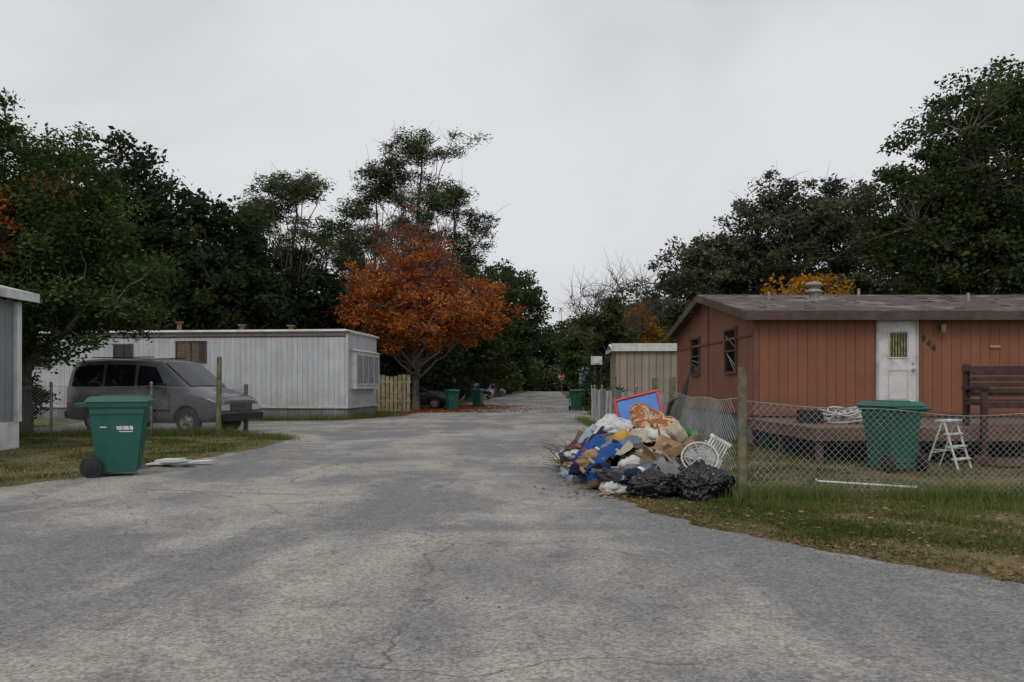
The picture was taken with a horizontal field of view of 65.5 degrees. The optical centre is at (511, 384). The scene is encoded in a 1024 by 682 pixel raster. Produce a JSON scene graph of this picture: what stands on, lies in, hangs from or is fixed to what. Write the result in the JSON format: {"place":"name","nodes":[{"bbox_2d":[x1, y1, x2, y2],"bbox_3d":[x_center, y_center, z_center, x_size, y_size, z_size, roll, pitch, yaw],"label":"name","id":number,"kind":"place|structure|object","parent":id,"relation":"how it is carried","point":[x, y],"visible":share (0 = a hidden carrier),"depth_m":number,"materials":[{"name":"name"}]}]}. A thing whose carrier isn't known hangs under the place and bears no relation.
{"place":"outdoors","nodes":[
{"label":"outdoors","id":0,"kind":"place"},
{"bbox_2d":[0,391,1023,681],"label":"road","id":1,"kind":"structure","parent":0,"point":[422,527],"depth_m":5.20,"materials":[{"name":"asphalt"}]},
{"bbox_2d":[74,395,156,477],"bbox_3d":[-5.700,0.722,11.487,0.995,1.155,0.704,0,0,-18],"label":"wheeled trash cart","id":2,"kind":"object","parent":1,"relation":"on","point":[119,423],"visible":1,"depth_m":11.24,"materials":[{"name":"green plastic"}]},
{"bbox_2d":[64,356,262,430],"bbox_3d":[-9.686,0.264,22.166,5.247,2.072,2.332,0,0,18],"label":"parked van","id":3,"kind":"object","parent":1,"relation":"on","point":[129,372],"visible":0.58,"depth_m":21.41,"materials":[{"name":"grey paint"}]},
{"bbox_2d":[145,458,213,466],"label":"discarded boards","id":4,"kind":"object","parent":1,"relation":"on","point":[178,462],"visible":1,"depth_m":12.67,"materials":[{"name":"white paint"}]},
{"bbox_2d":[444,389,459,409],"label":"wheeled trash cart","id":5,"kind":"object","parent":1,"relation":"on","point":[452,396],"visible":0.99,"depth_m":40.24,"materials":[{"name":"green plastic"}]},
{"bbox_2d":[471,389,483,406],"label":"wheeled trash cart","id":6,"kind":"object","parent":1,"relation":"on","point":[477,395],"visible":0.96,"depth_m":46.72,"materials":[{"name":"green plastic"}]},
{"bbox_2d":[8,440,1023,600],"bbox_3d":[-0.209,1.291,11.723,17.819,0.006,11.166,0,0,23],"label":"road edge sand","id":7,"kind":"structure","parent":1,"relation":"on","point":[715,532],"depth_m":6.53,"materials":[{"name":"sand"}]},
{"bbox_2d":[558,430,587,465],"bbox_3d":[0.988,1.033,12.204,0.323,0.385,0.631,18,40,34],"label":"cardboard box","id":8,"kind":"object","parent":1,"relation":"on","point":[577,437],"visible":0.22,"depth_m":12.29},
{"bbox_2d":[530,438,617,480],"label":"dead branches","id":9,"kind":"object","parent":1,"relation":"on","point":[562,458],"visible":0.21,"depth_m":11.78,"materials":[{"name":"wood"}]},
{"bbox_2d":[568,389,583,410],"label":"wheeled trash cart","id":10,"kind":"object","parent":1,"relation":"on","point":[575,401],"visible":0.84,"depth_m":40.05,"materials":[{"name":"green plastic"}]},
{"bbox_2d":[552,420,726,493],"bbox_3d":[1.762,0.906,11.598,2.272,0.818,4.880,0,0,0],"label":"clothes pile","id":11,"kind":"object","parent":1,"relation":"on","point":[613,480],"visible":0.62,"depth_m":10.24,"materials":[{"name":"multicoloured fabric"}]},
{"bbox_2d":[595,414,631,427],"bbox_3d":[1.557,0.620,11.902,0.536,0.203,0.615,18,26,26],"label":"seat cushion","id":12,"kind":"object","parent":11,"relation":"on","point":[608,417],"visible":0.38,"depth_m":11.91,"materials":[{"name":"white fabric"}]},
{"bbox_2d":[614,389,663,419],"bbox_3d":[1.916,0.396,11.988,0.684,0.540,0.054,-14,-23,12],"label":"picture frame","id":13,"kind":"object","parent":11,"relation":"on","point":[650,399],"visible":0.53,"depth_m":12.04,"materials":[{"name":"blue plastic"}]},
{"bbox_2d":[629,403,664,427],"bbox_3d":[1.976,0.539,11.352,0.665,0.242,0.584,23,32,-27],"label":"seat cushion","id":14,"kind":"object","parent":11,"relation":"on","point":[638,412],"visible":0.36,"depth_m":11.26,"materials":[{"name":"fabric"}]},
{"bbox_2d":[639,442,664,463],"bbox_3d":[1.848,0.966,9.804,0.631,0.365,0.323,10,18,-28],"label":"cardboard box","id":15,"kind":"object","parent":11,"relation":"on","point":[648,454],"visible":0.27,"depth_m":9.72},
{"bbox_2d":[635,416,677,442],"bbox_3d":[1.970,0.681,10.750,0.608,0.530,0.215,-12,-41,11],"label":"seat cushion","id":16,"kind":"object","parent":11,"relation":"on","point":[664,422],"visible":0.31,"depth_m":10.77,"materials":[{"name":"fabric"}]},
{"bbox_2d":[653,425,681,451],"bbox_3d":[2.061,0.832,10.295,0.537,0.327,0.403,25,-19,21],"label":"cardboard box","id":17,"kind":"object","parent":11,"relation":"on","point":[659,446],"visible":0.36,"depth_m":10.13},
{"bbox_2d":[666,422,687,443],"bbox_3d":[2.176,0.641,10.497,0.225,0.239,0.412,-37,7,8],"label":"seat cushion","id":18,"kind":"object","parent":11,"relation":"on","point":[676,431],"visible":0.85,"depth_m":10.33,"materials":[{"name":"beige fabric"}]},
{"bbox_2d":[660,437,701,463],"bbox_3d":[2.046,0.863,9.657,0.443,0.269,0.243,-24,47,-16],"label":"cardboard box","id":19,"kind":"object","parent":11,"relation":"on","point":[675,451],"visible":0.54,"depth_m":9.69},
{"bbox_2d":[681,442,718,466],"bbox_3d":[2.240,0.879,9.498,0.448,0.448,0.085,15,-33,19],"label":"electric fan","id":20,"kind":"object","parent":11,"relation":"on","point":[708,454],"visible":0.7,"depth_m":9.53},
{"bbox_2d":[704,433,731,468],"bbox_3d":[2.480,0.927,9.986,0.330,0.522,0.288,31,-32,13],"label":"plastic chair","id":21,"kind":"object","parent":11,"relation":"on","point":[713,438],"visible":0.34,"depth_m":9.97,"materials":[{"name":"white paint"}]},
{"bbox_2d":[0,391,1023,583],"bbox_3d":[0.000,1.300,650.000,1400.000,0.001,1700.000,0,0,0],"label":"ground","id":22,"kind":"structure","parent":0,"point":[902,479],"depth_m":10.85,"materials":[{"name":"soil"}]},
{"bbox_2d":[0,302,21,449],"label":"white base","id":23,"kind":"object","parent":22,"relation":"on","point":[9,435],"visible":0.94,"depth_m":16.30,"materials":[{"name":"paint"}]},
{"bbox_2d":[0,299,16,422],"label":"walls","id":24,"kind":"structure","parent":23,"relation":"on","point":[6,360],"depth_m":16.07,"materials":[{"name":"grey"}]},
{"bbox_2d":[0,285,39,302],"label":"roof","id":25,"kind":"structure","parent":24,"relation":"on","point":[9,292],"depth_m":16.04,"materials":[{"name":"white metal"}]},
{"bbox_2d":[32,372,60,418],"bbox_3d":[-15.406,0.305,24.607,2.479,2.178,2.550,0,0,0],"label":"shrub","id":26,"kind":"object","parent":22,"relation":"on","point":[40,397],"visible":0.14,"depth_m":24.93,"materials":[{"name":"green plant"}]},
{"bbox_2d":[0,87,183,432],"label":"oak tree","id":27,"kind":"object","parent":22,"relation":"on","point":[39,241],"visible":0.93,"depth_m":19.93,"materials":[{"name":"green plant"}]},
{"bbox_2d":[19,423,243,437],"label":"tall grass","id":28,"kind":"structure","parent":22,"relation":"on","point":[163,432],"depth_m":20.16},
{"bbox_2d":[20,381,244,436],"bbox_3d":[-11.498,0.600,20.071,9.015,1.400,1.545,0,0,-15],"label":"chain link fence","id":29,"kind":"object","parent":22,"relation":"on","point":[52,413],"visible":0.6,"depth_m":20.14,"materials":[{"name":"metal"}]},
{"bbox_2d":[0,432,285,486],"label":"grass","id":30,"kind":"structure","parent":22,"relation":"on","point":[34,441],"depth_m":16.05,"materials":[{"name":"plant"}]},
{"bbox_2d":[41,126,255,330],"bbox_3d":[-17.695,-5.175,37.995,10.967,13.194,8.855,0,0,0],"label":"oak tree","id":31,"kind":"object","parent":22,"relation":"on","point":[157,237],"visible":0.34,"depth_m":36.55,"materials":[{"name":"green plant"}]},
{"bbox_2d":[34,406,375,418],"bbox_3d":[-13.458,1.075,32.789,14.980,0.450,3.970,0,0,6],"label":"skirting","id":32,"kind":"object","parent":22,"relation":"on","point":[334,412],"visible":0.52,"depth_m":30.30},
{"bbox_2d":[32,333,375,405],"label":"walls","id":33,"kind":"structure","parent":32,"relation":"on","point":[290,371],"depth_m":30.35,"materials":[{"name":"white metal"}]},
{"bbox_2d":[113,344,132,356],"bbox_3d":[-15.103,-1.075,30.915,0.800,1.050,0.039,0,0,6],"label":"window","id":34,"kind":"structure","parent":33,"relation":"attached to","point":[122,350],"depth_m":30.92,"materials":[{"name":"grey glass"}]},
{"bbox_2d":[175,341,206,362],"bbox_3d":[-12.343,-1.275,30.625,1.250,0.850,0.040,0,0,6],"label":"window","id":35,"kind":"structure","parent":33,"relation":"attached to","point":[193,351],"depth_m":30.62,"materials":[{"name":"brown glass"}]},
{"bbox_2d":[37,333,376,407],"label":"trim","id":36,"kind":"structure","parent":33,"relation":"attached to","point":[346,406],"depth_m":30.10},
{"bbox_2d":[39,329,378,338],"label":"roof","id":37,"kind":"structure","parent":33,"relation":"on","point":[362,334],"depth_m":30.51,"materials":[{"name":"white metal"}]},
{"bbox_2d":[42,331,349,338],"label":"roof trim","id":38,"kind":"structure","parent":37,"relation":"attached to","point":[237,332],"depth_m":30.39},
{"bbox_2d":[350,348,378,388],"bbox_3d":[-5.849,-0.635,31.949,0.290,1.570,3.350,0,0,6],"label":"bay window","id":39,"kind":"structure","parent":33,"relation":"attached to","point":[364,369],"depth_m":31.35,"materials":[{"name":"white paint"}]},
{"bbox_2d":[216,357,221,435],"bbox_3d":[-7.493,0.315,20.352,0.144,2.072,0.140,0,0,0],"label":"fence post","id":40,"kind":"object","parent":22,"relation":"on","point":[218,392],"visible":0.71,"depth_m":20.30,"materials":[{"name":"brown wood"}]},
{"bbox_2d":[154,194,301,329],"bbox_3d":[-14.629,-3.932,40.092,8.412,10.776,7.292,0,0,0],"label":"oak tree","id":41,"kind":"object","parent":22,"relation":"on","point":[253,295],"visible":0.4,"depth_m":38.95,"materials":[{"name":"green plant"}]},
{"bbox_2d":[221,192,299,272],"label":"pine tree","id":42,"kind":"object","parent":22,"relation":"on","point":[276,246],"visible":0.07,"depth_m":49.63,"materials":[{"name":"green plant"}]},
{"bbox_2d":[219,430,302,441],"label":"tall grass","id":43,"kind":"structure","parent":22,"relation":"on","point":[270,435],"depth_m":19.87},
{"bbox_2d":[233,161,359,328],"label":"pine tree","id":44,"kind":"object","parent":22,"relation":"on","point":[301,187],"visible":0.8,"depth_m":45.53,"materials":[{"name":"green plant"}]},
{"bbox_2d":[234,240,361,329],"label":"oak tree","id":45,"kind":"object","parent":22,"relation":"on","point":[311,297],"visible":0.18,"depth_m":45.33,"materials":[{"name":"green plant"}]},
{"bbox_2d":[243,409,397,420],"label":"tall grass","id":46,"kind":"structure","parent":22,"relation":"on","point":[315,418],"depth_m":29.53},
{"bbox_2d":[325,219,390,283],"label":"pine tree","id":47,"kind":"object","parent":22,"relation":"on","point":[358,241],"visible":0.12,"depth_m":54.57,"materials":[{"name":"green plant"}]},
{"bbox_2d":[298,253,423,390],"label":"oak tree","id":48,"kind":"object","parent":22,"relation":"on","point":[385,359],"visible":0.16,"depth_m":47.18,"materials":[{"name":"green plant"}]},
{"bbox_2d":[326,176,415,281],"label":"pine tree","id":49,"kind":"object","parent":22,"relation":"on","point":[385,192],"visible":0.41,"depth_m":51.46,"materials":[{"name":"green plant"}]},
{"bbox_2d":[376,375,410,410],"bbox_3d":[-6.400,0.375,37.830,3.200,1.750,0.060,0,0,0],"label":"wooden fence","id":50,"kind":"object","parent":22,"relation":"on","point":[401,400],"visible":0.42,"depth_m":37.80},
{"bbox_2d":[340,273,470,404],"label":"oak tree","id":51,"kind":"object","parent":22,"relation":"on","point":[443,368],"visible":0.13,"depth_m":49.77,"materials":[{"name":"green plant"}]},
{"bbox_2d":[338,196,489,407],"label":"maple tree","id":52,"kind":"object","parent":22,"relation":"on","point":[398,236],"visible":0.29,"depth_m":43.03,"materials":[{"name":"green plant"}]},
{"bbox_2d":[339,120,492,404],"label":"pine tree","id":53,"kind":"object","parent":22,"relation":"on","point":[432,200],"visible":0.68,"depth_m":49.33,"materials":[{"name":"green plant"}]},
{"bbox_2d":[376,383,458,408],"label":"parked car","id":54,"kind":"object","parent":22,"relation":"on","point":[432,398],"visible":0.45,"depth_m":43.29,"materials":[{"name":"paint"}]},
{"bbox_2d":[327,231,527,409],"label":"maple tree","id":55,"kind":"object","parent":22,"relation":"on","point":[443,317],"visible":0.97,"depth_m":40.85,"materials":[{"name":"orange plant"}]},
{"bbox_2d":[425,178,506,388],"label":"pine tree","id":56,"kind":"object","parent":22,"relation":"on","point":[475,258],"visible":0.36,"depth_m":53.50,"materials":[{"name":"green plant"}]},
{"bbox_2d":[455,373,477,402],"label":"shrub","id":57,"kind":"object","parent":22,"relation":"on","point":[462,388],"visible":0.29,"depth_m":59.03,"materials":[{"name":"green plant"}]},
{"bbox_2d":[376,404,563,412],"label":"fallen leaves","id":58,"kind":"object","parent":22,"relation":"on","point":[427,407],"visible":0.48,"depth_m":41.25,"materials":[{"name":"brown plant"}]},
{"bbox_2d":[445,244,531,400],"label":"oak tree","id":59,"kind":"object","parent":22,"relation":"on","point":[480,361],"visible":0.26,"depth_m":64.59,"materials":[{"name":"green plant"}]},
{"bbox_2d":[462,265,555,396],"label":"oak tree","id":60,"kind":"object","parent":22,"relation":"on","point":[533,302],"visible":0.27,"depth_m":82.67,"materials":[{"name":"green plant"}]},
{"bbox_2d":[0,413,1023,579],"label":"fallen leaves","id":61,"kind":"object","parent":22,"relation":"on","point":[963,557],"visible":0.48,"depth_m":8.45,"materials":[{"name":"brown plant"}]},
{"bbox_2d":[40,268,999,400],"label":"distant trees","id":62,"kind":"object","parent":22,"relation":"on","point":[541,373],"visible":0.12,"depth_m":160.59,"materials":[{"name":"green plant"}]},
{"bbox_2d":[543,315,596,388],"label":"oak tree","id":63,"kind":"object","parent":22,"relation":"on","point":[567,344],"visible":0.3,"depth_m":76.89,"materials":[{"name":"green plant"}]},
{"bbox_2d":[560,305,603,388],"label":"oak tree","id":64,"kind":"object","parent":22,"relation":"on","point":[566,379],"visible":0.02,"depth_m":96.36,"materials":[{"name":"green plant"}]},
{"bbox_2d":[563,370,609,409],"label":"shrub","id":65,"kind":"object","parent":22,"relation":"on","point":[588,379],"visible":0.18,"depth_m":40.78,"materials":[{"name":"green plant"}]},
{"bbox_2d":[554,263,629,376],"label":"bare tree","id":66,"kind":"object","parent":22,"relation":"on","point":[579,306],"visible":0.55,"depth_m":54.97,"materials":[{"name":"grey plant"}]},
{"bbox_2d":[576,377,611,413],"bbox_3d":[3.654,0.551,34.861,1.947,1.782,1.998,0,0,31],"label":"shrub","id":67,"kind":"object","parent":22,"relation":"on","point":[585,395],"visible":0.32,"depth_m":34.64,"materials":[{"name":"green plant"}]},
{"bbox_2d":[572,294,640,387],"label":"vine covered tree","id":68,"kind":"object","parent":22,"relation":"on","point":[608,320],"visible":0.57,"depth_m":43.65,"materials":[{"name":"green plant"}]},
{"bbox_2d":[588,385,628,413],"bbox_3d":[3.912,0.649,31.183,1.725,1.494,1.766,0,0,-43],"label":"shrub","id":69,"kind":"object","parent":22,"relation":"on","point":[617,388],"visible":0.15,"depth_m":30.98,"materials":[{"name":"green plant"}]},
{"bbox_2d":[558,419,683,496],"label":"scattered litter","id":70,"kind":"object","parent":22,"relation":"on","point":[607,466],"visible":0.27,"depth_m":10.05,"materials":[{"name":"white paint"}]},
{"bbox_2d":[581,250,672,342],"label":"bare tree","id":71,"kind":"object","parent":22,"relation":"on","point":[636,289],"visible":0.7,"depth_m":46.75,"materials":[{"name":"grey plant"}]},
{"bbox_2d":[579,320,676,385],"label":"oak tree","id":72,"kind":"object","parent":22,"relation":"on","point":[662,337],"visible":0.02,"depth_m":57.58,"materials":[{"name":"green plant"}]},
{"bbox_2d":[606,343,676,415],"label":"storage shed","id":73,"kind":"structure","parent":22,"relation":"on","point":[640,365],"depth_m":32.93,"materials":[{"name":"beige"}]},
{"bbox_2d":[623,300,664,342],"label":"hickory tree","id":74,"kind":"object","parent":22,"relation":"on","point":[644,338],"visible":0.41,"depth_m":49.50,"materials":[{"name":"orange plant"}]},
{"bbox_2d":[625,463,678,497],"bbox_3d":[1.658,1.101,9.293,0.687,0.368,0.625,0,0,0],"label":"garbage bag","id":75,"kind":"object","parent":22,"relation":"on","point":[653,481],"visible":0.95,"depth_m":9.08,"materials":[{"name":"black plastic"}]},
{"bbox_2d":[591,384,737,492],"bbox_3d":[2.660,0.640,20.072,0.402,1.320,21.941,0,0,1],"label":"chain link fence","id":76,"kind":"object","parent":22,"relation":"on","point":[594,407],"visible":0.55,"depth_m":11.35,"materials":[{"name":"metal"}]},
{"bbox_2d":[669,377,675,416],"bbox_3d":[2.500,0.615,12.402,0.100,1.471,0.110,0,0,0],"label":"fence post","id":77,"kind":"object","parent":22,"relation":"on","point":[672,385],"visible":0.4,"depth_m":12.37,"materials":[{"name":"brown wood"}]},
{"bbox_2d":[666,364,695,419],"bbox_3d":[2.617,0.176,12.353,0.549,1.016,0.120,0,0,-14],"label":"folded umbrella","id":78,"kind":"object","parent":77,"relation":"attached to","point":[685,390],"visible":0.77,"depth_m":12.32,"materials":[{"name":"black fabric"}]},
{"bbox_2d":[675,459,735,500],"bbox_3d":[2.181,1.070,9.159,0.703,0.433,0.705,0,0,33],"label":"garbage bag","id":79,"kind":"object","parent":22,"relation":"on","point":[698,479],"visible":0.95,"depth_m":8.93,"materials":[{"name":"black plastic"}]},
{"bbox_2d":[644,229,774,342],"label":"oak tree","id":80,"kind":"object","parent":22,"relation":"on","point":[689,281],"visible":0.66,"depth_m":40.93,"materials":[{"name":"green plant"}]},
{"bbox_2d":[583,408,846,464],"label":"grass","id":81,"kind":"structure","parent":22,"relation":"on","point":[763,446],"depth_m":15.31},
{"bbox_2d":[738,367,747,496],"bbox_3d":[2.620,0.575,9.052,0.104,1.551,0.114,0,0,0],"label":"fence post","id":82,"kind":"object","parent":22,"relation":"on","point":[742,429],"visible":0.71,"depth_m":9.01,"materials":[{"name":"brown wood"}]},
{"bbox_2d":[759,266,859,294],"bbox_3d":[11.982,-1.723,32.409,3.894,6.236,3.778,0,0,29],"label":"hickory tree","id":83,"kind":"object","parent":22,"relation":"on","point":[797,290],"visible":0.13,"depth_m":31.85,"materials":[{"name":"yellow plant"}]},
{"bbox_2d":[713,160,916,294],"bbox_3d":[15.829,-5.071,41.413,9.994,12.954,8.867,0,0,-24],"label":"oak tree","id":84,"kind":"object","parent":22,"relation":"on","point":[815,227],"visible":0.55,"depth_m":39.59,"materials":[{"name":"green plant"}]},
{"bbox_2d":[614,489,1023,580],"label":"grass","id":85,"kind":"structure","parent":22,"relation":"on","point":[841,524],"depth_m":7.24,"materials":[{"name":"plant"}]},
{"bbox_2d":[619,495,1023,581],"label":"fallen leaves","id":86,"kind":"object","parent":22,"relation":"on","point":[877,556],"visible":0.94,"depth_m":6.33,"materials":[{"name":"brown plant"}]},
{"bbox_2d":[674,492,1023,516],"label":"tall grass","id":87,"kind":"structure","parent":22,"relation":"on","point":[949,503],"depth_m":8.41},
{"bbox_2d":[680,407,1023,445],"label":"skirting","id":88,"kind":"object","parent":22,"relation":"on","point":[799,441],"visible":0.32,"depth_m":17.04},
{"bbox_2d":[677,304,1023,411],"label":"walls","id":89,"kind":"structure","parent":88,"relation":"on","point":[826,364],"depth_m":17.00,"materials":[{"name":"wood"}]},
{"bbox_2d":[690,336,699,375],"bbox_3d":[5.155,-0.800,22.400,0.050,1.080,1.020,0,0,0],"label":"window","id":90,"kind":"structure","parent":89,"relation":"attached to","point":[695,357],"depth_m":22.43,"materials":[{"name":"black glass"}]},
{"bbox_2d":[724,327,737,373],"bbox_3d":[5.155,-0.800,18.800,0.050,1.080,1.020,0,0,0],"label":"window","id":91,"kind":"structure","parent":89,"relation":"attached to","point":[730,356],"depth_m":18.75,"materials":[{"name":"black glass"}]},
{"bbox_2d":[670,295,1023,336],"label":"roof","id":92,"kind":"structure","parent":89,"relation":"on","point":[865,302],"depth_m":18.64,"materials":[{"name":"grey"}]},
{"bbox_2d":[665,295,1023,341],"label":"fascia","id":93,"kind":"structure","parent":92,"relation":"attached to","point":[875,315],"depth_m":16.70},
{"bbox_2d":[768,281,969,300],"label":"roof vents","id":94,"kind":"object","parent":92,"relation":"on","point":[813,291],"visible":0.8,"depth_m":19.46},
{"bbox_2d":[720,294,1023,307],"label":"loose shingles","id":95,"kind":"object","parent":92,"relation":"on","point":[726,296],"visible":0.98,"depth_m":19.03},
{"bbox_2d":[676,306,1023,415],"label":"corner trim","id":96,"kind":"structure","parent":89,"relation":"attached to","point":[754,334],"depth_m":16.98,"materials":[{"name":"wood"}]},
{"bbox_2d":[876,320,918,401],"bbox_3d":[8.204,-0.385,16.959,0.890,2.050,0.079,0,0,0],"label":"door","id":97,"kind":"structure","parent":89,"relation":"attached to","point":[897,359],"depth_m":16.96,"materials":[{"name":"white paint"}]},
{"bbox_2d":[806,467,916,487],"bbox_3d":[4.417,1.191,10.134,1.306,0.245,0.134,0,0,26],"label":"walking crutch","id":98,"kind":"object","parent":22,"relation":"on","point":[853,483],"visible":0.59,"depth_m":10.18,"materials":[{"name":"white paint"}]},
{"bbox_2d":[747,418,1023,463],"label":"wooden deck","id":99,"kind":"structure","parent":22,"relation":"on","point":[829,429],"depth_m":13.45,"materials":[{"name":"brown wood"}]},
{"bbox_2d":[796,409,823,422],"bbox_3d":[5.500,0.573,14.700,0.487,0.256,0.472,0,0,0],"label":"hose coil","id":100,"kind":"object","parent":99,"relation":"on","point":[810,414],"visible":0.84,"depth_m":14.51,"materials":[{"name":"black rubber"}]},
{"bbox_2d":[817,406,862,423],"bbox_3d":[6.302,0.539,14.597,1.613,0.312,0.774,0,0,0],"label":"rope coil","id":101,"kind":"object","parent":99,"relation":"on","point":[855,419],"visible":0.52,"depth_m":14.46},
{"bbox_2d":[747,401,1023,496],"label":"chain link fence","id":102,"kind":"object","parent":22,"relation":"on","point":[887,447],"visible":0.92,"depth_m":9.09,"materials":[{"name":"metal"}]},
{"bbox_2d":[856,400,930,472],"bbox_3d":[5.769,0.766,12.062,0.651,1.068,0.920,0,0,-14],"label":"wheeled trash cart","id":103,"kind":"object","parent":22,"relation":"on","point":[907,405],"visible":0.88,"depth_m":11.84,"materials":[{"name":"green plastic"}]},
{"bbox_2d":[842,54,1023,294],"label":"oak tree","id":104,"kind":"object","parent":22,"relation":"on","point":[965,235],"visible":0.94,"depth_m":28.60,"materials":[{"name":"green plant"}]},
{"bbox_2d":[928,419,971,469],"bbox_3d":[6.830,0.923,12.456,0.496,0.765,0.510,0,0,-38],"label":"folding step ladder","id":105,"kind":"object","parent":22,"relation":"on","point":[963,445],"visible":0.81,"depth_m":12.38,"materials":[{"name":"metal"}]},
{"bbox_2d":[962,364,1023,456],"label":"garden bench","id":106,"kind":"object","parent":22,"relation":"on","point":[983,391],"visible":0.99,"depth_m":13.42,"materials":[{"name":"brown wood"}]},
{"bbox_2d":[974,455,1023,466],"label":"wooden pallet","id":107,"kind":"object","parent":22,"relation":"on","point":[1013,461],"visible":0.86,"depth_m":12.46,"materials":[{"name":"brown wood"}]},
{"bbox_2d":[0,0,1023,332],"label":"sky","id":108,"kind":"structure","parent":0,"point":[624,127],"materials":[{"name":"white"}]},
{"bbox_2d":[718,478,1023,508],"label":"tall grass","id":109,"kind":"structure","parent":0,"point":[823,492],"depth_m":8.90,"materials":[{"name":"plant"}]},
{"bbox_2d":[718,444,1023,492],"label":"grass","id":110,"kind":"structure","parent":0,"point":[997,453],"depth_m":12.44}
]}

